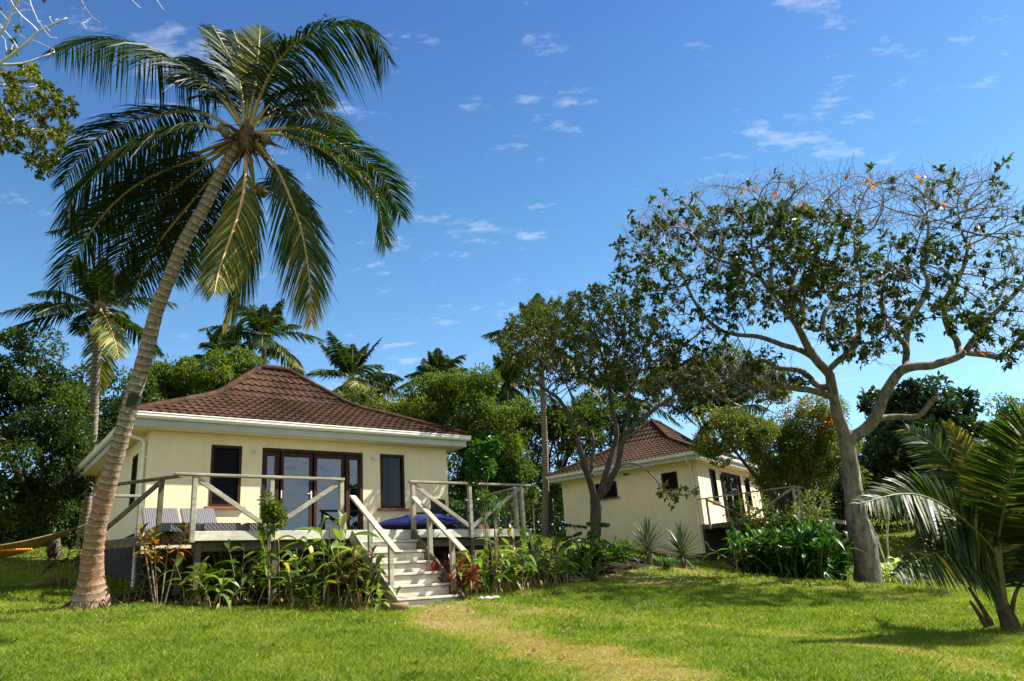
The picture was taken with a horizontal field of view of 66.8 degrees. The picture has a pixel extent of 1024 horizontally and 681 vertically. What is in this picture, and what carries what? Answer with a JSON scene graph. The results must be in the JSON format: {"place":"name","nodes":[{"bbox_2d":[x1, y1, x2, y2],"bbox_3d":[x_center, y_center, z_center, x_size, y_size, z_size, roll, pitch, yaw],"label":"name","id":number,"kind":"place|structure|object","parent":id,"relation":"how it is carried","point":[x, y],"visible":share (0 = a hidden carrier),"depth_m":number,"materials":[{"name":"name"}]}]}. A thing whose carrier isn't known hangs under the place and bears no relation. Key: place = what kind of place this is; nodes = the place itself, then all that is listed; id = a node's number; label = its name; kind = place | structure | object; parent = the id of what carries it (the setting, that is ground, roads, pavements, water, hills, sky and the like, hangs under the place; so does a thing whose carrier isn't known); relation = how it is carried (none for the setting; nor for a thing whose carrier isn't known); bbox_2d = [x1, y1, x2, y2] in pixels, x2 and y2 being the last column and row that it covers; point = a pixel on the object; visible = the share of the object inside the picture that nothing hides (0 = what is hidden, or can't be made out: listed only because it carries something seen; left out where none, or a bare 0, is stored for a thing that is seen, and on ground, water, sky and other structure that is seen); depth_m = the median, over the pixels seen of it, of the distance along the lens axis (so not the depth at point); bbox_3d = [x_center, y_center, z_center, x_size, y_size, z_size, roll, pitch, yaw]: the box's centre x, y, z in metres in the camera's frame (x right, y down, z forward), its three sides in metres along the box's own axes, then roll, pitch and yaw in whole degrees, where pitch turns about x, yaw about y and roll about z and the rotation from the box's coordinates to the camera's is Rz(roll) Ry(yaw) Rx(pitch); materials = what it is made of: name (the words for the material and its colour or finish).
{"place":"outdoors","nodes":[
{"label":"outdoors","id":0,"kind":"place"},
{"bbox_2d":[465,498,493,528],"bbox_3d":[-0.823,4.332,19.140,0.700,0.920,0.620,-1,-19,-8],"label":"armchair","id":1,"kind":"object","parent":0,"point":[476,517],"visible":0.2,"depth_m":19.38,"materials":[{"name":"black wicker"}]},
{"bbox_2d":[0,519,1023,680],"bbox_3d":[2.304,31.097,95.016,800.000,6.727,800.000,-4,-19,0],"label":"lawn ground","id":2,"kind":"structure","parent":0,"point":[636,564],"depth_m":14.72,"materials":[{"name":"green plant"}]},
{"bbox_2d":[24,576,67,586],"bbox_3d":[-9.331,4.855,15.575,0.238,0.255,0.816,-12,-20,21],"label":"mossy log","id":3,"kind":"object","parent":2,"relation":"on","point":[48,582],"visible":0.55,"depth_m":15.51,"materials":[{"name":"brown wood"}]},
{"bbox_2d":[0,466,92,545],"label":"broadleaf tree","id":4,"kind":"object","parent":2,"relation":"on","point":[13,536],"visible":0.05,"depth_m":25.37,"materials":[{"name":"green plant"}]},
{"bbox_2d":[0,322,100,557],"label":"broadleaf tree","id":5,"kind":"object","parent":2,"relation":"on","point":[38,500],"visible":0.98,"depth_m":20.85,"materials":[{"name":"green plant"}]},
{"bbox_2d":[40,531,83,587],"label":"ti plant","id":6,"kind":"object","parent":2,"relation":"on","point":[54,555],"visible":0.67,"depth_m":15.54,"materials":[{"name":"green plant"}]},
{"bbox_2d":[0,0,163,181],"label":"olive leaved tree","id":7,"kind":"object","parent":2,"relation":"on","point":[46,164],"visible":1,"depth_m":12.24,"materials":[{"name":"green plant"}]},
{"bbox_2d":[0,254,178,549],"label":"coconut palm","id":8,"kind":"object","parent":2,"relation":"on","point":[99,314],"visible":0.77,"depth_m":23.95,"materials":[{"name":"green plant"}]},
{"bbox_2d":[29,360,163,530],"bbox_3d":[-13.980,3.958,27.114,5.354,6.522,4.791,4,-20,-23],"label":"broadleaf tree","id":9,"kind":"object","parent":2,"relation":"on","point":[105,428],"visible":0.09,"depth_m":26.98,"materials":[{"name":"green plant"}]},
{"bbox_2d":[115,566,158,600],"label":"ginger plant","id":10,"kind":"object","parent":2,"relation":"on","point":[129,581],"visible":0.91,"depth_m":13.80,"materials":[{"name":"green plant"}]},
{"bbox_2d":[132,521,192,604],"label":"croton shrub","id":11,"kind":"object","parent":2,"relation":"on","point":[150,550],"visible":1,"depth_m":13.27,"materials":[{"name":"green plant"}]},
{"bbox_2d":[100,346,267,420],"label":"broadleaf tree","id":12,"kind":"object","parent":2,"relation":"on","point":[198,378],"visible":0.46,"depth_m":30.08,"materials":[{"name":"green plant"}]},
{"bbox_2d":[154,552,225,604],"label":"ginger plant","id":13,"kind":"object","parent":2,"relation":"on","point":[201,575],"visible":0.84,"depth_m":13.34,"materials":[{"name":"green plant"}]},
{"bbox_2d":[182,560,251,609],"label":"ginger plant","id":14,"kind":"object","parent":2,"relation":"on","point":[221,581],"visible":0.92,"depth_m":13.11,"materials":[{"name":"green plant"}]},
{"bbox_2d":[174,321,270,366],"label":"coconut palm","id":15,"kind":"object","parent":2,"relation":"on","point":[215,342],"visible":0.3,"depth_m":39.62,"materials":[{"name":"green plant"}]},
{"bbox_2d":[38,14,414,610],"bbox_3d":[-5.144,-1.139,13.130,7.084,11.340,5.001,-4,-19,0],"label":"coconut palm","id":16,"kind":"object","parent":2,"relation":"on","point":[247,77],"visible":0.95,"depth_m":12.97,"materials":[{"name":"green plant"}]},
{"bbox_2d":[0,523,87,558],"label":"hammock","id":17,"kind":"object","parent":16,"relation":"hanging from","point":[34,543],"visible":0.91,"depth_m":13.93,"materials":[{"name":"fabric"}]},
{"bbox_2d":[190,540,272,600],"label":"ginger plant","id":18,"kind":"object","parent":2,"relation":"on","point":[227,566],"visible":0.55,"depth_m":14.29,"materials":[{"name":"green plant"}]},
{"bbox_2d":[211,538,266,602],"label":"ginger plant","id":19,"kind":"object","parent":2,"relation":"on","point":[250,580],"visible":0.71,"depth_m":14.08,"materials":[{"name":"green plant"}]},
{"bbox_2d":[197,299,326,376],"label":"coconut palm","id":20,"kind":"object","parent":2,"relation":"on","point":[263,320],"visible":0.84,"depth_m":36.67,"materials":[{"name":"green plant"}]},
{"bbox_2d":[73,363,470,590],"bbox_3d":[-6.371,4.090,20.205,8.136,7.232,7.231,9,-23,-35],"label":"bungalow","id":21,"kind":"object","parent":2,"relation":"on","point":[266,419],"visible":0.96,"depth_m":17.98,"materials":[{"name":"beige paint"}]},
{"bbox_2d":[204,445,244,508],"bbox_3d":[-6.160,2.934,16.693,0.855,1.366,0.150,9,-23,-35],"label":"window","id":22,"kind":"structure","parent":21,"relation":"in","point":[225,459],"depth_m":16.74,"materials":[{"name":"black glass"}]},
{"bbox_2d":[265,452,279,521],"bbox_3d":[-5.327,3.419,17.179,0.320,1.915,0.043,9,-23,-35],"label":"door leaf","id":23,"kind":"structure","parent":21,"relation":"in","point":[277,454],"depth_m":17.36,"materials":[{"name":"brown wood"}]},
{"bbox_2d":[279,452,312,530],"bbox_3d":[-4.849,3.485,17.483,0.740,1.915,0.110,9,-23,-35],"label":"door leaf","id":24,"kind":"structure","parent":21,"relation":"in","point":[299,455],"depth_m":17.60,"materials":[{"name":"brown wood"}]},
{"bbox_2d":[313,454,343,528],"bbox_3d":[-4.234,3.600,17.962,0.740,1.915,0.043,9,-23,-35],"label":"door leaf","id":25,"kind":"structure","parent":21,"relation":"in","point":[319,456],"depth_m":17.98,"materials":[{"name":"brown wood"}]},
{"bbox_2d":[345,456,359,529],"bbox_3d":[-3.762,3.679,18.301,0.353,1.915,0.043,9,-23,-35],"label":"door leaf","id":26,"kind":"structure","parent":21,"relation":"in","point":[347,458],"depth_m":18.32,"materials":[{"name":"brown wood"}]},
{"bbox_2d":[377,454,409,510],"bbox_3d":[-2.959,3.486,19.044,0.861,1.366,0.245,9,-23,-35],"label":"window","id":27,"kind":"structure","parent":21,"relation":"in","point":[395,478],"depth_m":19.13,"materials":[{"name":"black glass"}]},
{"bbox_2d":[256,490,289,606],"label":"aralia shrub","id":28,"kind":"object","parent":2,"relation":"on","point":[271,509],"visible":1,"depth_m":13.87,"materials":[{"name":"green plant"}]},
{"bbox_2d":[250,544,296,602],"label":"ginger plant","id":29,"kind":"object","parent":2,"relation":"on","point":[283,563],"visible":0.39,"depth_m":14.24,"materials":[{"name":"green plant"}]},
{"bbox_2d":[235,522,324,605],"bbox_3d":[-4.197,4.106,14.007,1.573,1.622,1.180,2,-20,-19],"label":"ginger plant","id":30,"kind":"object","parent":2,"relation":"on","point":[289,552],"visible":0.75,"depth_m":13.86,"materials":[{"name":"green plant"}]},
{"bbox_2d":[266,556,329,608],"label":"ginger plant","id":31,"kind":"object","parent":2,"relation":"on","point":[311,561],"visible":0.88,"depth_m":13.54,"materials":[{"name":"green plant"}]},
{"bbox_2d":[283,533,340,602],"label":"ginger plant","id":32,"kind":"object","parent":2,"relation":"on","point":[302,568],"visible":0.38,"depth_m":14.31,"materials":[{"name":"green plant"}]},
{"bbox_2d":[292,568,337,610],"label":"ginger plant","id":33,"kind":"object","parent":2,"relation":"on","point":[315,592],"visible":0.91,"depth_m":13.34,"materials":[{"name":"green plant"}]},
{"bbox_2d":[104,529,530,602],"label":"timber deck","id":34,"kind":"structure","parent":2,"relation":"on","point":[205,543],"depth_m":14.93,"materials":[{"name":"grey wood"}]},
{"bbox_2d":[93,494,143,553],"bbox_3d":[-7.673,3.572,15.077,0.900,1.140,0.125,9,-23,-35],"label":"deck railing","id":35,"kind":"object","parent":34,"relation":"on","point":[139,520],"visible":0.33,"depth_m":15.28,"materials":[{"name":"grey wood"}]},
{"bbox_2d":[95,475,183,545],"bbox_3d":[-6.864,3.161,14.156,1.890,1.220,0.125,-9,-19,15],"label":"deck railing","id":36,"kind":"object","parent":34,"relation":"on","point":[159,484],"visible":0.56,"depth_m":14.18,"materials":[{"name":"grey wood"}]},
{"bbox_2d":[141,508,200,535],"bbox_3d":[-6.486,3.393,14.675,0.660,0.657,1.912,9,-23,-35],"label":"sun lounger","id":37,"kind":"object","parent":34,"relation":"on","point":[170,520],"visible":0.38,"depth_m":15.01,"materials":[{"name":"wicker"}]},
{"bbox_2d":[180,508,240,530],"bbox_3d":[-5.906,3.490,15.091,0.660,0.657,1.912,9,-23,-35],"label":"sun lounger","id":38,"kind":"object","parent":34,"relation":"on","point":[206,519],"visible":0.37,"depth_m":15.46,"materials":[{"name":"wicker"}]},
{"bbox_2d":[173,472,344,542],"bbox_3d":[-4.686,3.160,14.636,3.250,1.220,0.125,9,-23,-35],"label":"deck railing","id":39,"kind":"object","parent":34,"relation":"on","point":[196,480],"visible":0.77,"depth_m":14.48,"materials":[{"name":"grey wood"}]},
{"bbox_2d":[378,514,467,529],"bbox_3d":[-1.953,4.143,17.566,2.600,0.403,1.236,9,-23,-35],"label":"covered float","id":40,"kind":"object","parent":34,"relation":"on","point":[404,522],"visible":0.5,"depth_m":16.98,"materials":[{"name":"blue fabric"}]},
{"bbox_2d":[408,480,530,537],"bbox_3d":[-0.854,3.799,17.386,3.250,1.220,0.125,9,-23,-35],"label":"deck railing","id":41,"kind":"object","parent":34,"relation":"on","point":[470,525],"visible":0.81,"depth_m":17.23,"materials":[{"name":"grey wood"}]},
{"bbox_2d":[473,487,519,536],"bbox_3d":[-0.427,4.395,19.257,0.125,1.220,1.900,9,-23,-35],"label":"deck railing","id":42,"kind":"object","parent":34,"relation":"on","point":[516,511],"visible":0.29,"depth_m":18.66,"materials":[{"name":"grey wood"}]},
{"bbox_2d":[303,544,350,604],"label":"ti plant","id":43,"kind":"object","parent":2,"relation":"on","point":[306,565],"visible":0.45,"depth_m":13.93,"materials":[{"name":"green plant"}]},
{"bbox_2d":[283,511,380,606],"bbox_3d":[-3.119,3.970,13.986,1.414,1.944,1.884,-10,-19,16],"label":"ginger plant","id":44,"kind":"object","parent":2,"relation":"on","point":[341,521],"visible":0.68,"depth_m":13.93,"materials":[{"name":"green plant"}]},
{"bbox_2d":[312,539,386,607],"bbox_3d":[-2.980,4.250,13.749,1.370,1.423,1.062,5,-21,-25],"label":"ginger plant","id":45,"kind":"object","parent":2,"relation":"on","point":[357,550],"visible":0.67,"depth_m":13.63,"materials":[{"name":"green plant"}]},
{"bbox_2d":[305,331,406,401],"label":"coconut palm","id":46,"kind":"object","parent":2,"relation":"on","point":[350,360],"visible":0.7,"depth_m":36.70,"materials":[{"name":"green plant"}]},
{"bbox_2d":[329,544,385,610],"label":"ti plant","id":47,"kind":"object","parent":2,"relation":"on","point":[353,575],"visible":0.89,"depth_m":13.44,"materials":[{"name":"green plant"}]},
{"bbox_2d":[329,546,387,605],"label":"ginger plant","id":48,"kind":"object","parent":2,"relation":"on","point":[370,578],"visible":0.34,"depth_m":14.02,"materials":[{"name":"green plant"}]},
{"bbox_2d":[332,385,409,458],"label":"broadleaf tree","id":49,"kind":"object","parent":2,"relation":"on","point":[370,400],"visible":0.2,"depth_m":32.72,"materials":[{"name":"green plant"}]},
{"bbox_2d":[352,577,406,612],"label":"ginger plant","id":50,"kind":"object","parent":2,"relation":"on","point":[378,598],"visible":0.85,"depth_m":13.18,"materials":[{"name":"green plant"}]},
{"bbox_2d":[365,371,405,407],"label":"coconut palm","id":51,"kind":"object","parent":2,"relation":"on","point":[381,393],"visible":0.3,"depth_m":40.99,"materials":[{"name":"green plant"}]},
{"bbox_2d":[349,495,466,606],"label":"timber steps","id":52,"kind":"structure","parent":2,"relation":"on","point":[407,569],"depth_m":14.99,"materials":[{"name":"grey wood"}]},
{"bbox_2d":[396,348,468,410],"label":"coconut palm","id":53,"kind":"object","parent":2,"relation":"on","point":[437,361],"visible":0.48,"depth_m":39.97,"materials":[{"name":"green plant"}]},
{"bbox_2d":[444,564,482,596],"bbox_3d":[-0.888,4.606,14.873,0.848,0.627,0.788,-13,-20,23],"label":"cordyline","id":54,"kind":"object","parent":2,"relation":"on","point":[473,572],"visible":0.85,"depth_m":14.80,"materials":[{"name":"red plant"}]},
{"bbox_2d":[388,362,539,528],"bbox_3d":[-1.924,3.894,26.845,6.334,5.967,3.894,-14,-21,28],"label":"broadleaf tree","id":55,"kind":"object","parent":2,"relation":"on","point":[467,399],"visible":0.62,"depth_m":26.32,"materials":[{"name":"green plant"}]},
{"bbox_2d":[453,551,487,597],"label":"ginger plant","id":56,"kind":"object","parent":2,"relation":"on","point":[462,571],"visible":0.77,"depth_m":14.95,"materials":[{"name":"green plant"}]},
{"bbox_2d":[0,554,953,628],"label":"leaf litter","id":57,"kind":"object","parent":2,"relation":"on","point":[434,605],"visible":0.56,"depth_m":14.11,"materials":[{"name":"brown plant"}]},
{"bbox_2d":[463,433,505,586],"bbox_3d":[-0.557,3.607,16.664,0.934,3.237,0.879,3,-20,-22],"label":"tall shrub","id":58,"kind":"object","parent":2,"relation":"on","point":[480,468],"visible":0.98,"depth_m":16.82,"materials":[{"name":"green plant"}]},
{"bbox_2d":[448,432,521,528],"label":"broadleaf tree","id":59,"kind":"object","parent":2,"relation":"on","point":[507,476],"visible":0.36,"depth_m":21.64,"materials":[{"name":"green plant"}]},
{"bbox_2d":[464,489,511,592],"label":"bare stemmed shrub","id":60,"kind":"object","parent":2,"relation":"on","point":[504,518],"visible":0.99,"depth_m":15.76,"materials":[{"name":"green plant"}]},
{"bbox_2d":[472,550,511,594],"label":"ginger plant","id":61,"kind":"object","parent":2,"relation":"on","point":[483,575],"visible":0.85,"depth_m":15.27,"materials":[{"name":"green plant"}]},
{"bbox_2d":[473,524,533,590],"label":"ginger plant","id":62,"kind":"object","parent":2,"relation":"on","point":[510,529],"visible":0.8,"depth_m":16.00,"materials":[{"name":"green plant"}]},
{"bbox_2d":[0,399,1023,544],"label":"wood","id":63,"kind":"object","parent":2,"relation":"on","point":[557,518],"visible":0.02,"depth_m":50.42,"materials":[{"name":"green plant"}]},
{"bbox_2d":[497,539,538,591],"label":"ginger plant","id":64,"kind":"object","parent":2,"relation":"on","point":[531,564],"visible":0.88,"depth_m":15.71,"materials":[{"name":"green plant"}]},
{"bbox_2d":[503,537,548,587],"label":"ginger plant","id":65,"kind":"object","parent":2,"relation":"on","point":[537,562],"visible":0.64,"depth_m":16.26,"materials":[{"name":"green plant"}]},
{"bbox_2d":[492,353,560,528],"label":"coconut palm","id":66,"kind":"object","parent":2,"relation":"on","point":[526,382],"visible":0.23,"depth_m":38.14,"materials":[{"name":"green plant"}]},
{"bbox_2d":[511,527,565,585],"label":"ginger plant","id":67,"kind":"object","parent":2,"relation":"on","point":[545,554],"visible":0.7,"depth_m":16.80,"materials":[{"name":"green plant"}]},
{"bbox_2d":[481,293,610,536],"bbox_3d":[1.638,2.948,32.925,5.800,10.467,6.019,-13,-20,23],"label":"coconut palm","id":68,"kind":"object","parent":2,"relation":"on","point":[512,372],"visible":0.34,"depth_m":34.25,"materials":[{"name":"green plant"}]},
{"bbox_2d":[521,540,576,585],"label":"ginger plant","id":69,"kind":"object","parent":2,"relation":"on","point":[561,551],"visible":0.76,"depth_m":16.95,"materials":[{"name":"green plant"}]},
{"bbox_2d":[501,387,644,532],"bbox_3d":[2.806,5.747,38.702,9.032,7.680,4.812,7,-21,-30],"label":"broadleaf tree","id":70,"kind":"object","parent":2,"relation":"on","point":[588,411],"visible":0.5,"depth_m":38.23,"materials":[{"name":"green plant"}]},
{"bbox_2d":[564,541,597,572],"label":"leafy clump","id":71,"kind":"object","parent":2,"relation":"on","point":[583,554],"visible":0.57,"depth_m":20.27,"materials":[{"name":"green plant"}]},
{"bbox_2d":[554,522,622,567],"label":"fan palm","id":72,"kind":"object","parent":2,"relation":"on","point":[592,535],"visible":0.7,"depth_m":20.71,"materials":[{"name":"green plant"}]},
{"bbox_2d":[580,561,604,582],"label":"leafy clump","id":73,"kind":"object","parent":2,"relation":"on","point":[594,571],"visible":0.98,"depth_m":18.55,"materials":[{"name":"green plant"}]},
{"bbox_2d":[495,281,699,555],"bbox_3d":[2.392,1.940,21.815,5.514,8.279,4.790,-4,-19,0],"label":"many stemmed tree","id":74,"kind":"object","parent":2,"relation":"on","point":[592,379],"visible":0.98,"depth_m":21.64,"materials":[{"name":"green plant"}]},
{"bbox_2d":[575,539,619,571],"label":"leafy clump","id":75,"kind":"object","parent":2,"relation":"on","point":[599,556],"visible":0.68,"depth_m":20.87,"materials":[{"name":"green plant"}]},
{"bbox_2d":[601,535,642,561],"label":"leafy clump","id":76,"kind":"object","parent":2,"relation":"on","point":[624,554],"visible":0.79,"depth_m":22.62,"materials":[{"name":"green plant"}]},
{"bbox_2d":[584,353,683,452],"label":"coconut palm","id":77,"kind":"object","parent":2,"relation":"on","point":[623,397],"visible":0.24,"depth_m":43.73,"materials":[{"name":"green plant"}]},
{"bbox_2d":[627,514,671,563],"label":"agave plant","id":78,"kind":"object","parent":2,"relation":"on","point":[645,533],"visible":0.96,"depth_m":23.74,"materials":[{"name":"green plant"}]},
{"bbox_2d":[546,418,763,560],"bbox_3d":[6.840,7.057,34.738,7.231,7.232,8.136,-17,-22,32],"label":"bungalow","id":79,"kind":"object","parent":2,"relation":"on","point":[658,450],"visible":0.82,"depth_m":31.73,"materials":[{"name":"beige paint"}]},
{"bbox_2d":[661,471,679,491],"bbox_3d":[6.304,5.629,30.980,0.880,0.733,0.150,-17,-22,32],"label":"window","id":80,"kind":"structure","parent":79,"relation":"in","point":[672,482],"depth_m":31.00,"materials":[{"name":"black glass"}]},
{"bbox_2d":[660,520,707,568],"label":"agave plant","id":81,"kind":"object","parent":2,"relation":"on","point":[680,546],"visible":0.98,"depth_m":23.69,"materials":[{"name":"green plant"}]},
{"bbox_2d":[634,339,793,452],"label":"broadleaf tree","id":82,"kind":"object","parent":2,"relation":"on","point":[687,399],"visible":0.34,"depth_m":40.47,"materials":[{"name":"green plant"}]},
{"bbox_2d":[670,371,770,461],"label":"coconut palm","id":83,"kind":"object","parent":2,"relation":"on","point":[691,410],"visible":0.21,"depth_m":38.12,"materials":[{"name":"green plant"}]},
{"bbox_2d":[703,519,790,576],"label":"ginger clump","id":84,"kind":"object","parent":2,"relation":"on","point":[756,569],"visible":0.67,"depth_m":22.09,"materials":[{"name":"green plant"}]},
{"bbox_2d":[724,490,781,543],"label":"leafy shrub","id":85,"kind":"object","parent":2,"relation":"on","point":[757,509],"visible":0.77,"depth_m":26.14,"materials":[{"name":"green plant"}]},
{"bbox_2d":[702,514,847,543],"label":"timber deck","id":86,"kind":"structure","parent":2,"relation":"on","point":[727,525],"depth_m":29.39,"materials":[{"name":"grey wood"}]},
{"bbox_2d":[696,485,797,528],"bbox_3d":[8.635,6.190,28.607,3.750,1.170,0.125,-17,-22,32],"label":"deck railing","id":87,"kind":"object","parent":86,"relation":"on","point":[707,500],"visible":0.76,"depth_m":28.59,"materials":[{"name":"grey wood"}]},
{"bbox_2d":[795,486,831,522],"bbox_3d":[11.462,6.238,29.375,0.125,1.170,3.900,-17,-22,32],"label":"deck railing","id":88,"kind":"object","parent":86,"relation":"on","point":[798,488],"visible":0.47,"depth_m":28.86,"materials":[{"name":"grey wood"}]},
{"bbox_2d":[689,393,872,531],"bbox_3d":[9.782,5.120,28.330,7.013,6.415,3.755,-1,-19,-9],"label":"broadleaf tree","id":89,"kind":"object","parent":2,"relation":"on","point":[802,456],"visible":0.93,"depth_m":28.27,"materials":[{"name":"green plant"}]},
{"bbox_2d":[730,515,832,579],"bbox_3d":[7.587,5.953,21.765,2.826,1.981,2.222,6,-21,-29],"label":"ginger clump","id":90,"kind":"object","parent":2,"relation":"on","point":[784,570],"visible":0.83,"depth_m":21.46,"materials":[{"name":"green plant"}]},
{"bbox_2d":[757,512,847,579],"bbox_3d":[8.448,6.327,23.176,3.179,2.229,2.500,13,-25,-41],"label":"ginger clump","id":91,"kind":"object","parent":2,"relation":"on","point":[796,515],"visible":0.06,"depth_m":22.77,"materials":[{"name":"green plant"}]},
{"bbox_2d":[784,484,837,532],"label":"leafy shrub","id":92,"kind":"object","parent":2,"relation":"on","point":[810,512],"visible":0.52,"depth_m":24.91,"materials":[{"name":"green plant"}]},
{"bbox_2d":[760,520,866,582],"bbox_3d":[8.374,6.028,21.886,2.873,2.014,2.259,1,-19,-16],"label":"ginger clump","id":93,"kind":"object","parent":2,"relation":"on","point":[824,566],"visible":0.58,"depth_m":21.30,"materials":[{"name":"green plant"}]},
{"bbox_2d":[607,149,1023,584],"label":"sea almond tree","id":94,"kind":"object","parent":2,"relation":"on","point":[867,568],"visible":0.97,"depth_m":21.27,"materials":[{"name":"green plant"}]},
{"bbox_2d":[783,524,879,581],"bbox_3d":[9.563,6.528,23.480,2.826,1.981,2.222,0,-19,-12],"label":"ginger clump","id":95,"kind":"object","parent":2,"relation":"on","point":[842,567],"visible":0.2,"depth_m":22.85,"materials":[{"name":"green plant"}]},
{"bbox_2d":[805,461,914,531],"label":"broadleaf tree","id":96,"kind":"object","parent":2,"relation":"on","point":[838,510],"visible":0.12,"depth_m":35.28,"materials":[{"name":"green plant"}]},
{"bbox_2d":[837,500,904,571],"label":"coral shrub","id":97,"kind":"object","parent":2,"relation":"on","point":[886,540],"visible":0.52,"depth_m":25.41,"materials":[{"name":"green plant"}]},
{"bbox_2d":[856,370,1007,532],"bbox_3d":[17.220,4.694,31.996,6.117,6.773,5.189,-4,-19,0],"label":"broadleaf tree","id":98,"kind":"object","parent":2,"relation":"on","point":[883,446],"visible":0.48,"depth_m":31.56,"materials":[{"name":"green plant"}]},
{"bbox_2d":[849,397,1023,632],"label":"young coconut palm","id":99,"kind":"object","parent":2,"relation":"on","point":[970,505],"visible":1,"depth_m":10.91,"materials":[{"name":"green plant"}]},
{"bbox_2d":[982,392,1023,435],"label":"broadleaf tree","id":100,"kind":"object","parent":2,"relation":"on","point":[1002,409],"visible":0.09,"depth_m":34.22,"materials":[{"name":"green plant"}]},
{"bbox_2d":[0,0,1023,539],"label":"sky","id":101,"kind":"structure","parent":0,"point":[522,132],"materials":[{"name":"blue"}]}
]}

